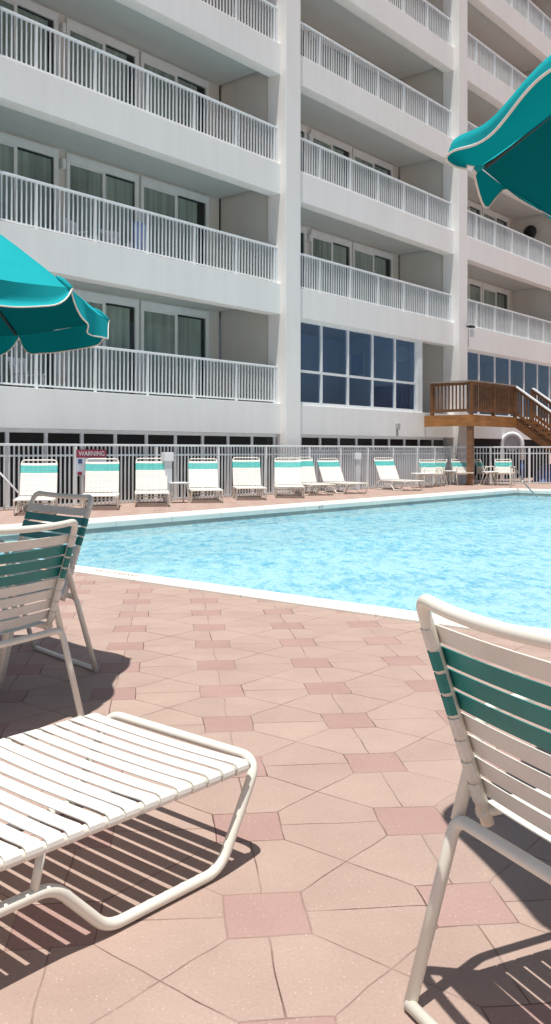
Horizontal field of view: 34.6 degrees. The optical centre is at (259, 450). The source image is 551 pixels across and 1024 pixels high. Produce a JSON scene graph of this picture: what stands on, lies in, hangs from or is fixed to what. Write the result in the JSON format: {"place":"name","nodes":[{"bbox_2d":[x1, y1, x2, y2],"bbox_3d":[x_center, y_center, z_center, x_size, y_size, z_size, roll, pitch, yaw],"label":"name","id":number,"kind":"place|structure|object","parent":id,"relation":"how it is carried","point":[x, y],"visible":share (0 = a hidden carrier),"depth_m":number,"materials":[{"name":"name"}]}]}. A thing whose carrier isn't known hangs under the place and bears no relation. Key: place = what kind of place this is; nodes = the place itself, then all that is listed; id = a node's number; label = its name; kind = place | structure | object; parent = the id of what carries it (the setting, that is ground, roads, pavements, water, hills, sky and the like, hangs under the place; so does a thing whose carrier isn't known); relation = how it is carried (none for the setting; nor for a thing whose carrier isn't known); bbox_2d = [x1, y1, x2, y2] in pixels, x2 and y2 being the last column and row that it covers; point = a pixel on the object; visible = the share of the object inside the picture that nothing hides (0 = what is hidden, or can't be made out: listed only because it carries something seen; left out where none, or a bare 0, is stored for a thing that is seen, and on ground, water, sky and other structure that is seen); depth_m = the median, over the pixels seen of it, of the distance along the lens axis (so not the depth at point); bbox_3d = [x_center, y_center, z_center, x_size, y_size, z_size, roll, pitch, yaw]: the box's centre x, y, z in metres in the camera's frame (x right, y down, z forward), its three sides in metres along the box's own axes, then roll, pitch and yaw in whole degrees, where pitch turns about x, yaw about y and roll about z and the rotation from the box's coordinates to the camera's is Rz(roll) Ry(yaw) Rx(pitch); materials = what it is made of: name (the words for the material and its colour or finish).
{"place":"outdoors","nodes":[
{"label":"outdoors","id":0,"kind":"place"},
{"bbox_2d":[0,454,550,1023],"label":"pool deck","id":1,"kind":"structure","parent":0,"point":[308,902],"depth_m":2.47,"materials":[{"name":"concrete"}]},
{"bbox_2d":[0,472,28,510],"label":"pool handrail","id":2,"kind":"object","parent":1,"relation":"on","point":[17,491],"visible":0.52,"depth_m":16.01,"materials":[{"name":"silver metal"}]},
{"bbox_2d":[13,460,57,514],"bbox_3d":[-3.922,0.632,15.530,0.684,0.929,1.469,0,0,-10],"label":"strap lounger","id":3,"kind":"object","parent":1,"relation":"on","point":[50,481],"visible":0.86,"depth_m":16.07,"materials":[{"name":"white plastic"}]},
{"bbox_2d":[0,519,83,720],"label":"strap chair","id":4,"kind":"object","parent":1,"relation":"on","point":[11,619],"visible":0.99,"depth_m":3.51,"materials":[{"name":"beige plastic"}]},
{"bbox_2d":[0,491,97,687],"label":"strap chair","id":5,"kind":"object","parent":1,"relation":"on","point":[81,531],"visible":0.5,"depth_m":4.45,"materials":[{"name":"beige plastic"}]},
{"bbox_2d":[0,234,109,355],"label":"patio umbrella","id":6,"kind":"object","parent":1,"relation":"on","point":[38,301],"visible":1,"depth_m":4.29,"materials":[{"name":"teal fabric"}]},
{"bbox_2d":[81,458,119,509],"bbox_3d":[-3.023,0.628,16.819,0.684,0.939,1.456,0,0,-8],"label":"strap lounger","id":7,"kind":"object","parent":1,"relation":"on","point":[99,474],"visible":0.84,"depth_m":17.36,"materials":[{"name":"white plastic"}]},
{"bbox_2d":[0,712,257,930],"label":"strap chaise","id":8,"kind":"object","parent":1,"relation":"on","point":[241,760],"visible":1,"depth_m":2.23,"materials":[{"name":"white plastic"}]},
{"bbox_2d":[135,458,169,506],"bbox_3d":[-2.177,0.628,17.827,0.684,0.939,1.456,0,0,-8],"label":"strap lounger","id":9,"kind":"object","parent":1,"relation":"on","point":[147,485],"visible":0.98,"depth_m":18.35,"materials":[{"name":"white plastic"}]},
{"bbox_2d":[161,452,173,502],"bbox_3d":[-1.930,0.570,18.500,0.200,1.060,0.200,0,0,-29],"label":"white pedestal","id":10,"kind":"object","parent":1,"relation":"on","point":[167,458],"visible":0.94,"depth_m":18.43,"materials":[{"name":"paint"}]},
{"bbox_2d":[169,482,189,502],"bbox_3d":[-1.730,0.886,18.600,0.420,0.432,0.420,0,0,-23],"label":"side table","id":11,"kind":"object","parent":1,"relation":"on","point":[182,483],"visible":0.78,"depth_m":18.45,"materials":[{"name":"white plastic"}]},
{"bbox_2d":[188,458,223,502],"bbox_3d":[-1.185,0.638,19.125,0.684,0.918,1.492,0,0,-8],"label":"strap lounger","id":12,"kind":"object","parent":1,"relation":"on","point":[202,473],"visible":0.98,"depth_m":19.66,"materials":[{"name":"white plastic"}]},
{"bbox_2d":[0,443,452,510],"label":"pool fence","id":13,"kind":"object","parent":1,"relation":"on","point":[366,453],"visible":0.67,"depth_m":20.83,"materials":[{"name":"white metal"}]},
{"bbox_2d":[76,450,105,475],"bbox_3d":[-3.357,0.242,17.645,0.016,0.515,0.740,0,0,41],"label":"warning sign","id":14,"kind":"object","parent":13,"relation":"attached to","point":[82,456],"visible":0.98,"depth_m":17.50,"materials":[{"name":"white plastic"}]},
{"bbox_2d":[232,457,266,499],"bbox_3d":[-0.247,0.628,20.125,0.684,0.939,1.456,0,0,-6],"label":"strap lounger","id":15,"kind":"object","parent":1,"relation":"on","point":[245,468],"visible":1,"depth_m":20.67,"materials":[{"name":"white plastic"}]},
{"bbox_2d":[0,0,550,506],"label":"hotel building","id":16,"kind":"structure","parent":1,"relation":"on","point":[290,188],"depth_m":23.59,"materials":[{"name":"paint"}]},
{"bbox_2d":[7,357,44,388],"bbox_3d":[-4.886,-1.443,18.462,0.620,1.028,0.500,0,0,35],"label":"balcony chair","id":17,"kind":"object","parent":16,"relation":"on","point":[18,369],"visible":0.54,"depth_m":18.54,"materials":[{"name":"white plastic"}]},
{"bbox_2d":[0,329,58,389],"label":"window","id":18,"kind":"structure","parent":16,"relation":"in","point":[18,342],"depth_m":19.80,"materials":[{"name":"white glass"}]},
{"bbox_2d":[0,132,58,233],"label":"window","id":19,"kind":"structure","parent":16,"relation":"in","point":[13,160],"depth_m":19.82,"materials":[{"name":"clear glass"}]},
{"bbox_2d":[0,0,58,75],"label":"window","id":20,"kind":"structure","parent":16,"relation":"in","point":[12,5],"depth_m":19.84,"materials":[{"name":"white glass"}]},
{"bbox_2d":[65,218,97,242],"bbox_3d":[-3.942,-4.593,19.479,0.620,1.028,0.500,0,0,23],"label":"balcony chair","id":21,"kind":"object","parent":16,"relation":"on","point":[75,226],"visible":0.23,"depth_m":19.51,"materials":[{"name":"white plastic"}]},
{"bbox_2d":[65,289,138,394],"bbox_3d":[-3.799,-2.370,21.484,0.065,2.860,2.220,0,0,41],"label":"window","id":22,"kind":"structure","parent":16,"relation":"in","point":[119,317],"depth_m":21.66,"materials":[{"name":"white glass"}]},
{"bbox_2d":[65,153,138,249],"bbox_3d":[-3.799,-5.520,21.484,0.065,2.860,2.220,0,0,41],"label":"window","id":23,"kind":"structure","parent":16,"relation":"in","point":[96,183],"depth_m":21.41,"materials":[{"name":"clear glass"}]},
{"bbox_2d":[65,18,138,106],"bbox_3d":[-3.799,-8.670,21.484,0.065,2.860,2.220,0,0,41],"label":"window","id":24,"kind":"structure","parent":16,"relation":"in","point":[74,29],"depth_m":21.37,"materials":[{"name":"white glass"}]},
{"bbox_2d":[100,229,130,249],"bbox_3d":[-3.307,-4.593,20.297,0.500,1.028,0.620,0,0,-38],"label":"balcony chair","id":25,"kind":"object","parent":16,"relation":"on","point":[105,235],"visible":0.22,"depth_m":20.44,"materials":[{"name":"white plastic"}]},
{"bbox_2d":[134,221,145,252],"bbox_3d":[-2.731,-4.872,20.351,0.088,0.740,0.420,0,0,41],"label":"beach towel","id":26,"kind":"object","parent":16,"relation":"hanging from","point":[141,236],"visible":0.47,"depth_m":20.38,"materials":[{"name":"blue fabric"}]},
{"bbox_2d":[140,300,208,398],"bbox_3d":[-2.218,-2.370,23.318,0.065,2.860,2.470,0,0,41],"label":"window","id":27,"kind":"structure","parent":16,"relation":"in","point":[161,331],"depth_m":23.24,"materials":[{"name":"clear glass"}]},
{"bbox_2d":[140,176,208,267],"bbox_3d":[-2.218,-5.520,23.318,0.065,2.860,2.470,0,0,41],"label":"window","id":28,"kind":"structure","parent":16,"relation":"in","point":[158,197],"depth_m":23.22,"materials":[{"name":"white glass"}]},
{"bbox_2d":[140,51,208,134],"bbox_3d":[-2.218,-8.670,23.318,0.065,2.860,2.470,0,0,41],"label":"window","id":29,"kind":"structure","parent":16,"relation":"in","point":[150,63],"depth_m":23.20,"materials":[{"name":"white glass"}]},
{"bbox_2d":[0,428,442,506],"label":"basement window","id":30,"kind":"structure","parent":16,"relation":"in","point":[7,435],"depth_m":19.78,"materials":[{"name":"black glass"}]},
{"bbox_2d":[301,226,306,289],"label":"window","id":31,"kind":"structure","parent":16,"relation":"in","point":[303,229],"depth_m":27.49,"materials":[{"name":"white glass"}]},
{"bbox_2d":[301,124,306,171],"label":"window","id":32,"kind":"structure","parent":16,"relation":"in","point":[303,128],"depth_m":27.49,"materials":[{"name":"white glass"}]},
{"bbox_2d":[303,26,305,56],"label":"window","id":33,"kind":"structure","parent":16,"relation":"in","point":[303,26],"depth_m":27.49,"materials":[{"name":"white glass"}]},
{"bbox_2d":[310,31,348,80],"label":"window","id":34,"kind":"structure","parent":16,"relation":"in","point":[310,31],"depth_m":28.57,"materials":[{"name":"white glass"}]},
{"bbox_2d":[310,229,351,297],"bbox_3d":[2.323,-5.520,28.599,0.065,2.860,2.220,0,0,41],"label":"window","id":35,"kind":"structure","parent":16,"relation":"in","point":[322,246],"depth_m":28.55,"materials":[{"name":"white glass"}]},
{"bbox_2d":[310,129,351,188],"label":"window","id":36,"kind":"structure","parent":16,"relation":"in","point":[317,137],"depth_m":28.55,"materials":[{"name":"white glass"}]},
{"bbox_2d":[350,352,364,375],"bbox_3d":[3.356,-2.950,30.382,0.600,0.800,0.050,0,0,41],"label":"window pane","id":37,"kind":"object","parent":16,"relation":"attached to","point":[357,364],"visible":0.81,"depth_m":30.37,"materials":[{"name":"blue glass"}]},
{"bbox_2d":[301,319,416,411],"bbox_3d":[2.950,-2.405,26.206,0.090,2.346,6.455,0,0,41],"label":"window","id":38,"kind":"structure","parent":16,"relation":"in","point":[320,325],"depth_m":26.34,"materials":[{"name":"blue glass"}]},
{"bbox_2d":[352,242,392,308],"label":"window","id":39,"kind":"structure","parent":16,"relation":"in","point":[363,258],"depth_m":30.31,"materials":[{"name":"white glass"}]},
{"bbox_2d":[352,148,392,205],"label":"window","id":40,"kind":"structure","parent":16,"relation":"in","point":[361,156],"depth_m":30.36,"materials":[{"name":"white glass"}]},
{"bbox_2d":[353,56,392,104],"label":"window","id":41,"kind":"structure","parent":16,"relation":"in","point":[353,56],"depth_m":30.34,"materials":[{"name":"white glass"}]},
{"bbox_2d":[396,423,399,435],"bbox_3d":[4.303,-0.640,27.518,0.090,0.400,0.140,0,0,41],"label":"junction box","id":42,"kind":"object","parent":16,"relation":"attached to","point":[397,426],"visible":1,"depth_m":27.47,"materials":[{"name":"grey metal"}]},
{"bbox_2d":[396,345,409,362],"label":"window","id":43,"kind":"structure","parent":16,"relation":"attached to","point":[402,353],"depth_m":29.20,"materials":[{"name":"blue glass"}]},
{"bbox_2d":[467,325,474,346],"bbox_3d":[7.325,-3.960,30.630,0.184,0.720,0.380,0,0,41],"label":"floodlight","id":44,"kind":"object","parent":16,"relation":"attached to","point":[471,331],"visible":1,"depth_m":30.65,"materials":[{"name":"white metal"}]},
{"bbox_2d":[467,278,481,328],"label":"window","id":45,"kind":"structure","parent":16,"relation":"in","point":[473,293],"depth_m":36.07,"materials":[{"name":"white glass"}]},
{"bbox_2d":[467,200,481,239],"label":"window","id":46,"kind":"structure","parent":16,"relation":"in","point":[469,203],"depth_m":36.02,"materials":[{"name":"white glass"}]},
{"bbox_2d":[482,283,508,333],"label":"window","id":47,"kind":"structure","parent":16,"relation":"in","point":[490,296],"depth_m":37.48,"materials":[{"name":"white glass"}]},
{"bbox_2d":[482,207,508,251],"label":"window","id":48,"kind":"structure","parent":16,"relation":"in","point":[486,213],"depth_m":37.46,"materials":[{"name":"white glass"}]},
{"bbox_2d":[467,349,550,420],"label":"window","id":49,"kind":"structure","parent":16,"relation":"in","point":[478,353],"depth_m":33.87,"materials":[{"name":"white glass"}]},
{"bbox_2d":[523,225,536,237],"bbox_3d":[11.694,-9.450,38.255,0.600,0.600,0.140,0,0,41],"label":"satellite dish","id":50,"kind":"object","parent":16,"relation":"attached to","point":[530,231],"visible":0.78,"depth_m":38.17,"materials":[{"name":"black metal"}]},
{"bbox_2d":[0,488,550,632],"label":"pool coping","id":51,"kind":"object","parent":1,"relation":"on","point":[118,523],"visible":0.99,"depth_m":14.09,"materials":[{"name":"concrete"}]},
{"bbox_2d":[274,458,304,497],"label":"strap lounger","id":52,"kind":"object","parent":1,"relation":"on","point":[287,470],"visible":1,"depth_m":21.49,"materials":[{"name":"white plastic"}]},
{"bbox_2d":[289,457,335,494],"bbox_3d":[1.297,0.632,22.124,0.684,0.929,1.469,0,0,-20],"label":"strap lounger","id":53,"kind":"object","parent":1,"relation":"on","point":[308,468],"visible":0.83,"depth_m":22.65,"materials":[{"name":"white plastic"}]},
{"bbox_2d":[317,458,368,493],"bbox_3d":[2.135,0.650,22.896,0.684,0.895,1.536,0,0,-26],"label":"strap lounger","id":54,"kind":"object","parent":1,"relation":"on","point":[327,469],"visible":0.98,"depth_m":23.35,"materials":[{"name":"white plastic"}]},
{"bbox_2d":[353,453,361,489],"bbox_3d":[2.720,0.585,24.800,0.200,1.030,0.200,0,0,-29],"label":"white pedestal","id":55,"kind":"object","parent":1,"relation":"on","point":[358,457],"visible":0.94,"depth_m":24.72,"materials":[{"name":"paint"}]},
{"bbox_2d":[374,457,424,490],"bbox_3d":[3.867,0.650,24.621,0.684,0.895,1.536,0,0,-27],"label":"strap lounger","id":56,"kind":"object","parent":1,"relation":"on","point":[385,470],"visible":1,"depth_m":25.05,"materials":[{"name":"white plastic"}]},
{"bbox_2d":[410,473,433,487],"bbox_3d":[4.811,0.882,26.184,0.680,0.423,0.680,0,0,41],"label":"patio table","id":57,"kind":"object","parent":1,"relation":"on","point":[423,477],"visible":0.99,"depth_m":26.11,"materials":[{"name":"white plastic"}]},
{"bbox_2d":[418,459,441,486],"bbox_3d":[5.180,0.687,26.807,0.567,0.825,0.629,0,0,-13],"label":"patio chair","id":58,"kind":"object","parent":1,"relation":"on","point":[422,467],"visible":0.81,"depth_m":26.97,"materials":[{"name":"white plastic"}]},
{"bbox_2d":[425,459,447,485],"bbox_3d":[5.410,0.687,27.285,0.629,0.825,0.567,0,0,-25],"label":"patio chair","id":59,"kind":"object","parent":1,"relation":"on","point":[442,464],"visible":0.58,"depth_m":27.28,"materials":[{"name":"white plastic"}]},
{"bbox_2d":[442,470,455,484],"bbox_3d":[6.000,0.866,28.103,0.520,0.452,0.520,0,0,41],"label":"patio table","id":60,"kind":"object","parent":1,"relation":"on","point":[447,471],"visible":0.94,"depth_m":28.08,"materials":[{"name":"white plastic"}]},
{"bbox_2d":[451,459,473,484],"bbox_3d":[6.404,0.687,27.928,0.567,0.825,0.629,0,0,-13],"label":"patio chair","id":61,"kind":"object","parent":1,"relation":"on","point":[458,467],"visible":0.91,"depth_m":28.10,"materials":[{"name":"white plastic"}]},
{"bbox_2d":[404,594,550,1023],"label":"strap chair","id":62,"kind":"object","parent":1,"relation":"on","point":[526,806],"visible":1,"depth_m":1.66,"materials":[{"name":"beige plastic"}]},
{"bbox_2d":[474,459,495,484],"bbox_3d":[7.276,0.687,28.487,0.629,0.825,0.567,0,0,-8],"label":"patio chair","id":63,"kind":"object","parent":1,"relation":"on","point":[480,465],"visible":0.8,"depth_m":28.43,"materials":[{"name":"white plastic"}]},
{"bbox_2d":[424,380,550,484],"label":"wooden deck","id":64,"kind":"structure","parent":1,"relation":"on","point":[490,397],"depth_m":28.69,"materials":[{"name":"brown wood"}]},
{"bbox_2d":[482,471,498,484],"bbox_3d":[7.300,0.876,27.950,0.520,0.432,0.520,0,0,41],"label":"patio table","id":65,"kind":"object","parent":1,"relation":"on","point":[489,475],"visible":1,"depth_m":27.93,"materials":[{"name":"white plastic"}]},
{"bbox_2d":[445,55,550,218],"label":"patio umbrella","id":66,"kind":"object","parent":1,"relation":"on","point":[507,145],"visible":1,"depth_m":2.39,"materials":[{"name":"teal fabric"}]},
{"bbox_2d":[452,446,550,483],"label":"pool fence","id":67,"kind":"object","parent":1,"relation":"on","point":[490,453],"visible":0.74,"depth_m":28.91,"materials":[{"name":"white metal"}]},
{"bbox_2d":[494,459,514,484],"bbox_3d":[7.758,0.687,27.972,0.567,0.825,0.629,0,0,5],"label":"patio chair","id":68,"kind":"object","parent":1,"relation":"on","point":[502,465],"visible":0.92,"depth_m":28.15,"materials":[{"name":"white plastic"}]},
{"bbox_2d":[500,432,523,479],"bbox_3d":[9.459,0.198,33.128,0.890,1.805,0.178,0,0,16],"label":"arched pipe","id":69,"kind":"object","parent":1,"relation":"on","point":[512,439],"visible":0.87,"depth_m":33.13,"materials":[{"name":"metal"}]},
{"bbox_2d":[510,466,536,496],"bbox_3d":[7.223,0.876,24.610,0.320,0.872,1.745,0,0,-9],"label":"pool grab rail","id":70,"kind":"object","parent":1,"relation":"on","point":[521,480],"visible":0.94,"depth_m":24.49,"materials":[{"name":"metal"}]},
{"bbox_2d":[532,463,550,481],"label":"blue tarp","id":71,"kind":"object","parent":1,"relation":"on","point":[544,472],"visible":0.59,"depth_m":29.90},
{"bbox_2d":[0,496,550,628],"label":"water","id":72,"kind":"structure","parent":0,"point":[489,557],"depth_m":10.74,"materials":[{"name":"blue liquid"}]}
]}

